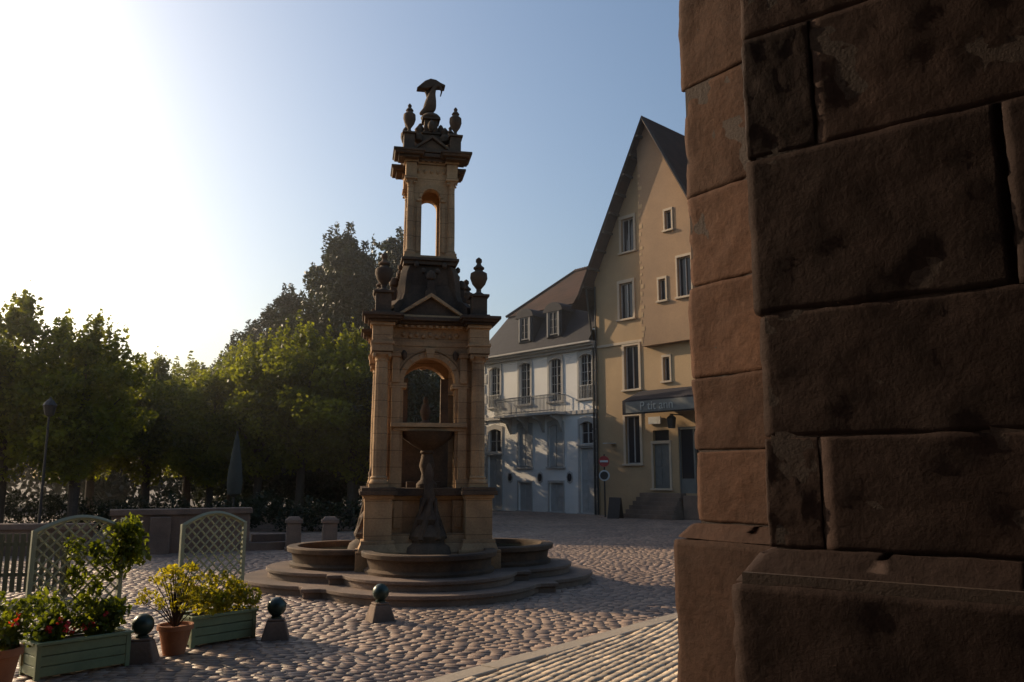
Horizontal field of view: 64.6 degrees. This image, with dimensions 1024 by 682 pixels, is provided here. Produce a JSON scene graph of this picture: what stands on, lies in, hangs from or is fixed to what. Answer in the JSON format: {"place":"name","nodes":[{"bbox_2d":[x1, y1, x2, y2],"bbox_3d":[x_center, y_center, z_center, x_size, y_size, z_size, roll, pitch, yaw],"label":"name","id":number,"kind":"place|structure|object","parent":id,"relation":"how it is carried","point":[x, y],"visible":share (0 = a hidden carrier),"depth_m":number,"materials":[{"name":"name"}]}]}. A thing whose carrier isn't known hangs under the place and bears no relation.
{"place":"outdoors","nodes":[
{"label":"outdoors","id":0,"kind":"place"},
{"bbox_2d":[4,479,638,646],"bbox_3d":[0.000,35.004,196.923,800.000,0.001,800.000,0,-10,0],"label":"ground","id":1,"kind":"structure","parent":0,"point":[150,499],"depth_m":66.44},
{"bbox_2d":[0,280,101,522],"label":"lime tree","id":2,"kind":"object","parent":1,"relation":"on","point":[21,324],"visible":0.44,"depth_m":27.59,"materials":[{"name":"green plant"}]},
{"bbox_2d":[100,346,202,508],"bbox_3d":[-16.128,4.072,35.734,5.639,7.938,5.702,-1,-10,5],"label":"lime tree","id":3,"kind":"object","parent":1,"relation":"on","point":[147,447],"visible":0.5,"depth_m":34.94,"materials":[{"name":"green plant"}]},
{"bbox_2d":[5,441,362,508],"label":"distant tree mass","id":4,"kind":"object","parent":1,"relation":"on","point":[115,485],"visible":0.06,"depth_m":52.72,"materials":[{"name":"green plant"}]},
{"bbox_2d":[281,317,411,525],"bbox_3d":[-6.670,3.277,33.786,5.639,8.882,5.702,4,-10,-24],"label":"lime tree","id":5,"kind":"object","parent":1,"relation":"on","point":[349,427],"visible":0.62,"depth_m":32.91,"materials":[{"name":"green plant"}]},
{"bbox_2d":[352,369,439,457],"bbox_3d":[-4.243,3.759,32.955,4.847,7.630,4.793,-3,-10,19],"label":"yew tree","id":6,"kind":"object","parent":1,"relation":"on","point":[416,381],"visible":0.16,"depth_m":32.23,"materials":[{"name":"green plant"}]},
{"bbox_2d":[359,372,440,465],"bbox_3d":[-5.011,3.960,36.744,5.639,8.504,5.702,1,-10,-5],"label":"yew tree","id":7,"kind":"object","parent":1,"relation":"on","point":[438,378],"visible":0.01,"depth_m":35.90,"materials":[{"name":"green plant"}]},
{"bbox_2d":[484,266,597,514],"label":"white townhouse","id":8,"kind":"structure","parent":1,"relation":"on","point":[538,403],"depth_m":47.10,"materials":[{"name":"paint"}]},
{"bbox_2d":[490,354,592,466],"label":"window frames","id":9,"kind":"structure","parent":8,"relation":"in","point":[556,359],"depth_m":46.89,"materials":[{"name":"white paint"}]},
{"bbox_2d":[490,425,593,512],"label":"doors","id":10,"kind":"structure","parent":8,"relation":"in","point":[556,452],"depth_m":46.13,"materials":[{"name":"grey paint"}]},
{"bbox_2d":[421,613,677,681],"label":"footway kerb","id":11,"kind":"structure","parent":1,"relation":"on","point":[494,666],"depth_m":8.77,"materials":[{"name":"stone"}]},
{"bbox_2d":[594,164,696,514],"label":"walls","id":12,"kind":"structure","parent":1,"relation":"on","point":[628,485],"depth_m":42.86,"materials":[{"name":"beige paint"}]},
{"bbox_2d":[571,116,687,311],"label":"tile roof","id":13,"kind":"structure","parent":12,"relation":"on","point":[671,143],"depth_m":43.82,"materials":[{"name":"tile"}]},
{"bbox_2d":[576,116,686,298],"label":"timber verge","id":14,"kind":"structure","parent":13,"relation":"attached to","point":[624,196],"depth_m":43.53,"materials":[{"name":"wood"}]},
{"bbox_2d":[603,416,660,443],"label":"house nameplate","id":15,"kind":"object","parent":12,"relation":"attached to","point":[654,420],"visible":1,"depth_m":40.92,"materials":[{"name":"white metal"}]},
{"bbox_2d":[585,286,682,514],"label":"drainpipes and lantern","id":16,"kind":"object","parent":12,"relation":"attached to","point":[671,420],"visible":1,"depth_m":43.78,"materials":[{"name":"metal"}]},
{"bbox_2d":[597,207,692,490],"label":"stone trim","id":17,"kind":"structure","parent":12,"relation":"attached to","point":[632,342],"depth_m":41.94,"materials":[{"name":"beige stone"}]},
{"bbox_2d":[621,211,689,463],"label":"window frames","id":18,"kind":"structure","parent":12,"relation":"attached to","point":[628,220],"depth_m":42.46,"materials":[{"name":"grey paint"}]},
{"bbox_2d":[622,386,693,414],"bbox_3d":[8.094,2.793,39.106,1.450,1.300,5.950,9,-13,-42],"label":"shop canopy","id":19,"kind":"object","parent":12,"relation":"attached to","point":[678,392],"visible":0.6,"depth_m":39.76,"materials":[{"name":"grey metal"}]},
{"bbox_2d":[625,396,693,412],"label":"shop fascia","id":20,"kind":"structure","parent":19,"relation":"attached to","point":[678,403],"depth_m":38.92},
{"bbox_2d":[640,401,672,409],"bbox_3d":[6.962,3.077,39.120,0.022,0.415,1.948,9,-13,-42],"label":"shop lettering","id":21,"kind":"object","parent":20,"relation":"attached to","point":[648,404],"visible":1,"depth_m":39.14},
{"bbox_2d":[622,212,698,478],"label":"glass","id":22,"kind":"object","parent":12,"relation":"attached to","point":[687,453],"visible":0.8,"depth_m":41.80,"materials":[{"name":"grey glass"}]},
{"bbox_2d":[637,127,690,346],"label":"projecting bay","id":23,"kind":"object","parent":12,"relation":"attached to","point":[665,323],"visible":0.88,"depth_m":41.48,"materials":[{"name":"beige paint"}]},
{"bbox_2d":[637,174,644,343],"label":"ragged plaster edge","id":24,"kind":"object","parent":23,"relation":"attached to","point":[640,254],"visible":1,"depth_m":42.34,"materials":[{"name":"beige paint"}]},
{"bbox_2d":[655,426,696,492],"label":"shopfront joinery","id":25,"kind":"object","parent":12,"relation":"on","point":[662,472],"visible":0.71,"depth_m":40.20,"materials":[{"name":"grey paint"}]},
{"bbox_2d":[0,0,685,478],"label":"sky","id":26,"kind":"structure","parent":0,"point":[166,166],"materials":[{"name":"blue"}]},
{"bbox_2d":[0,511,700,681],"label":"cobbled square","id":27,"kind":"structure","parent":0,"point":[627,561],"depth_m":11.60,"materials":[{"name":"stone"}]},
{"bbox_2d":[0,336,25,375],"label":"lime tree","id":28,"kind":"object","parent":27,"relation":"on","point":[12,344],"visible":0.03,"depth_m":34.20,"materials":[{"name":"green plant"}]},
{"bbox_2d":[0,582,59,681],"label":"potted shrub","id":29,"kind":"object","parent":27,"relation":"on","point":[12,625],"visible":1,"depth_m":7.59,"materials":[{"name":"green plant"}]},
{"bbox_2d":[0,529,72,596],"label":"slatted fence","id":30,"kind":"object","parent":27,"relation":"on","point":[13,574],"visible":0.57,"depth_m":13.59,"materials":[{"name":"grey wood"}]},
{"bbox_2d":[37,397,57,522],"bbox_3d":[-13.700,3.818,23.695,0.400,4.390,0.380,0,-10,0],"label":"street lamp","id":31,"kind":"object","parent":27,"relation":"on","point":[50,405],"visible":0.77,"depth_m":23.83,"materials":[{"name":"metal"}]},
{"bbox_2d":[0,308,158,522],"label":"lime tree","id":32,"kind":"object","parent":27,"relation":"on","point":[77,435],"visible":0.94,"depth_m":26.81,"materials":[{"name":"green plant"}]},
{"bbox_2d":[24,331,144,502],"bbox_3d":[-18.675,3.720,34.869,5.298,8.359,4.883,5,-11,-29],"label":"lime tree","id":33,"kind":"object","parent":27,"relation":"on","point":[99,464],"visible":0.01,"depth_m":34.86,"materials":[{"name":"green plant"}]},
{"bbox_2d":[19,511,151,680],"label":"trellis planter","id":34,"kind":"object","parent":27,"relation":"on","point":[51,648],"visible":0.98,"depth_m":8.64,"materials":[{"name":"green paint"}]},
{"bbox_2d":[65,359,151,513],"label":"lime tree","id":35,"kind":"object","parent":27,"relation":"on","point":[91,480],"visible":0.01,"depth_m":40.18,"materials":[{"name":"green plant"}]},
{"bbox_2d":[0,507,252,555],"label":"parapet wall","id":36,"kind":"structure","parent":27,"relation":"on","point":[162,527],"depth_m":21.23,"materials":[{"name":"stone"}]},
{"bbox_2d":[120,613,159,665],"bbox_3d":[-4.080,3.283,8.931,0.352,0.533,0.352,2,-10,-12],"label":"ball bollard","id":37,"kind":"object","parent":27,"relation":"on","point":[143,649],"visible":0.9,"depth_m":8.84,"materials":[{"name":"stone"}]},
{"bbox_2d":[133,561,208,656],"bbox_3d":[-3.869,3.056,9.280,0.825,1.034,0.753,-6,-11,33],"label":"potted shrub","id":38,"kind":"object","parent":27,"relation":"on","point":[174,632],"visible":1,"depth_m":9.24,"materials":[{"name":"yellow plant"}]},
{"bbox_2d":[4,489,362,532],"bbox_3d":[-17.274,6.468,30.367,26.543,1.930,2.199,0,-10,0],"label":"clipped hedge","id":39,"kind":"object","parent":27,"relation":"on","point":[103,511],"visible":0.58,"depth_m":30.16,"materials":[{"name":"green plant"}]},
{"bbox_2d":[161,350,219,507],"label":"lime tree","id":40,"kind":"object","parent":27,"relation":"on","point":[186,487],"visible":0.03,"depth_m":42.38,"materials":[{"name":"green plant"}]},
{"bbox_2d":[151,367,251,506],"bbox_3d":[-13.515,4.585,36.023,4.328,7.008,5.003,0,-10,-2],"label":"lime tree","id":41,"kind":"object","parent":27,"relation":"on","point":[205,467],"visible":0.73,"depth_m":34.59,"materials":[{"name":"green plant"}]},
{"bbox_2d":[178,511,261,648],"bbox_3d":[-3.615,2.922,10.097,0.586,1.568,0.990,-8,-13,41],"label":"trellis planter","id":42,"kind":"object","parent":27,"relation":"on","point":[217,622],"visible":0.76,"depth_m":10.09,"materials":[{"name":"green paint"}]},
{"bbox_2d":[177,341,267,506],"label":"lime tree","id":43,"kind":"object","parent":27,"relation":"on","point":[232,352],"visible":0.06,"depth_m":40.45,"materials":[{"name":"green plant"}]},
{"bbox_2d":[227,431,242,506],"bbox_3d":[-8.300,4.381,24.209,0.460,3.350,0.460,0,-10,0],"label":"closed parasol","id":44,"kind":"object","parent":27,"relation":"on","point":[234,483],"visible":0.95,"depth_m":24.14,"materials":[{"name":"fabric"}]},
{"bbox_2d":[153,319,319,506],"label":"conifer tree","id":45,"kind":"object","parent":27,"relation":"on","point":[248,493],"visible":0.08,"depth_m":45.20,"materials":[{"name":"green plant"}]},
{"bbox_2d":[201,328,308,523],"bbox_3d":[-10.822,3.679,35.414,5.486,8.626,4.744,-7,-12,38],"label":"lime tree","id":46,"kind":"object","parent":27,"relation":"on","point":[236,377],"visible":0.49,"depth_m":34.64,"materials":[{"name":"green plant"}]},
{"bbox_2d":[246,533,285,550],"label":"stone steps","id":47,"kind":"structure","parent":27,"relation":"on","point":[267,541],"depth_m":22.50,"materials":[{"name":"grey stone"}]},
{"bbox_2d":[191,282,346,513],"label":"conifer tree","id":48,"kind":"object","parent":27,"relation":"on","point":[281,305],"visible":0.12,"depth_m":45.00,"materials":[{"name":"green plant"}]},
{"bbox_2d":[261,597,289,641],"bbox_3d":[-2.960,3.489,10.164,0.352,0.533,0.352,2,-10,-14],"label":"ball bollard","id":49,"kind":"object","parent":27,"relation":"on","point":[276,628],"visible":0.98,"depth_m":10.06,"materials":[{"name":"stone"}]},
{"bbox_2d":[224,309,348,523],"bbox_3d":[-8.967,3.228,34.406,4.883,9.195,5.298,-6,-11,30],"label":"lime tree","id":50,"kind":"object","parent":27,"relation":"on","point":[278,401],"visible":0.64,"depth_m":33.53,"materials":[{"name":"green plant"}]},
{"bbox_2d":[284,516,302,550],"bbox_3d":[-6.050,5.345,22.425,0.460,0.940,0.460,3,-10,-17],"label":"stone post","id":51,"kind":"object","parent":27,"relation":"on","point":[293,531],"visible":0.73,"depth_m":22.26,"materials":[{"name":"grey stone"}]},
{"bbox_2d":[244,251,362,511],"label":"conifer tree","id":52,"kind":"object","parent":27,"relation":"on","point":[325,497],"visible":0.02,"depth_m":43.66,"materials":[{"name":"green plant"}]},
{"bbox_2d":[242,221,373,514],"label":"conifer tree","id":53,"kind":"object","parent":27,"relation":"on","point":[329,274],"visible":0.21,"depth_m":43.52,"materials":[{"name":"green plant"}]},
{"bbox_2d":[262,240,388,513],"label":"conifer tree","id":54,"kind":"object","parent":27,"relation":"on","point":[366,279],"visible":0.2,"depth_m":42.82,"materials":[{"name":"green plant"}]},
{"bbox_2d":[321,516,338,540],"bbox_3d":[-5.050,5.345,22.425,0.460,0.940,0.460,3,-10,-17],"label":"stone post","id":55,"kind":"object","parent":27,"relation":"on","point":[329,528],"visible":0.65,"depth_m":22.27,"materials":[{"name":"grey stone"}]},
{"bbox_2d":[278,226,428,500],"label":"conifer tree","id":56,"kind":"object","parent":27,"relation":"on","point":[392,246],"visible":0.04,"depth_m":46.75,"materials":[{"name":"green plant"}]},
{"bbox_2d":[365,583,395,622],"bbox_3d":[-1.860,3.704,11.446,0.352,0.533,0.352,5,-11,-29],"label":"ball bollard","id":57,"kind":"object","parent":27,"relation":"on","point":[379,610],"visible":0.98,"depth_m":11.36,"materials":[{"name":"stone"}]},
{"bbox_2d":[244,79,592,607],"bbox_3d":[-1.750,-0.464,16.706,6.141,10.530,6.141,-8,-12,40],"label":"stone fountain","id":58,"kind":"object","parent":27,"relation":"on","point":[423,534],"visible":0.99,"depth_m":15.45,"materials":[{"name":"brown stone"}]},
{"bbox_2d":[599,454,609,516],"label":"no entry sign","id":59,"kind":"object","parent":27,"relation":"on","point":[604,475],"visible":1,"depth_m":40.37,"materials":[{"name":"metal"}]},
{"bbox_2d":[607,497,623,518],"bbox_3d":[5.008,8.084,39.217,0.600,1.000,0.630,-5,-11,30],"label":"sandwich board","id":60,"kind":"object","parent":27,"relation":"on","point":[615,509],"visible":1,"depth_m":39.10,"materials":[{"name":"black wood"}]},
{"bbox_2d":[623,493,699,519],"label":"entrance steps","id":61,"kind":"structure","parent":27,"relation":"on","point":[670,506],"depth_m":38.83,"materials":[{"name":"stone"}]},
{"bbox_2d":[478,621,672,677],"bbox_3d":[4.553,3.202,7.560,8.002,0.001,18.006,-8,-12,38],"label":"footway bed","id":62,"kind":"object","parent":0,"point":[547,657],"depth_m":8.52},
{"bbox_2d":[458,618,678,681],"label":"cobbled footway","id":63,"kind":"structure","parent":62,"relation":"on","point":[646,654],"depth_m":8.31,"materials":[{"name":"stone"}]},
{"bbox_2d":[674,0,771,681],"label":"cathedral pilaster","id":64,"kind":"object","parent":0,"point":[722,545],"visible":0.41,"depth_m":5.04,"materials":[{"name":"brown stone"}]},
{"bbox_2d":[731,0,1023,681],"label":"cathedral buttress","id":65,"kind":"structure","parent":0,"point":[884,139],"depth_m":3.71,"materials":[{"name":"brown stone"}]}
]}

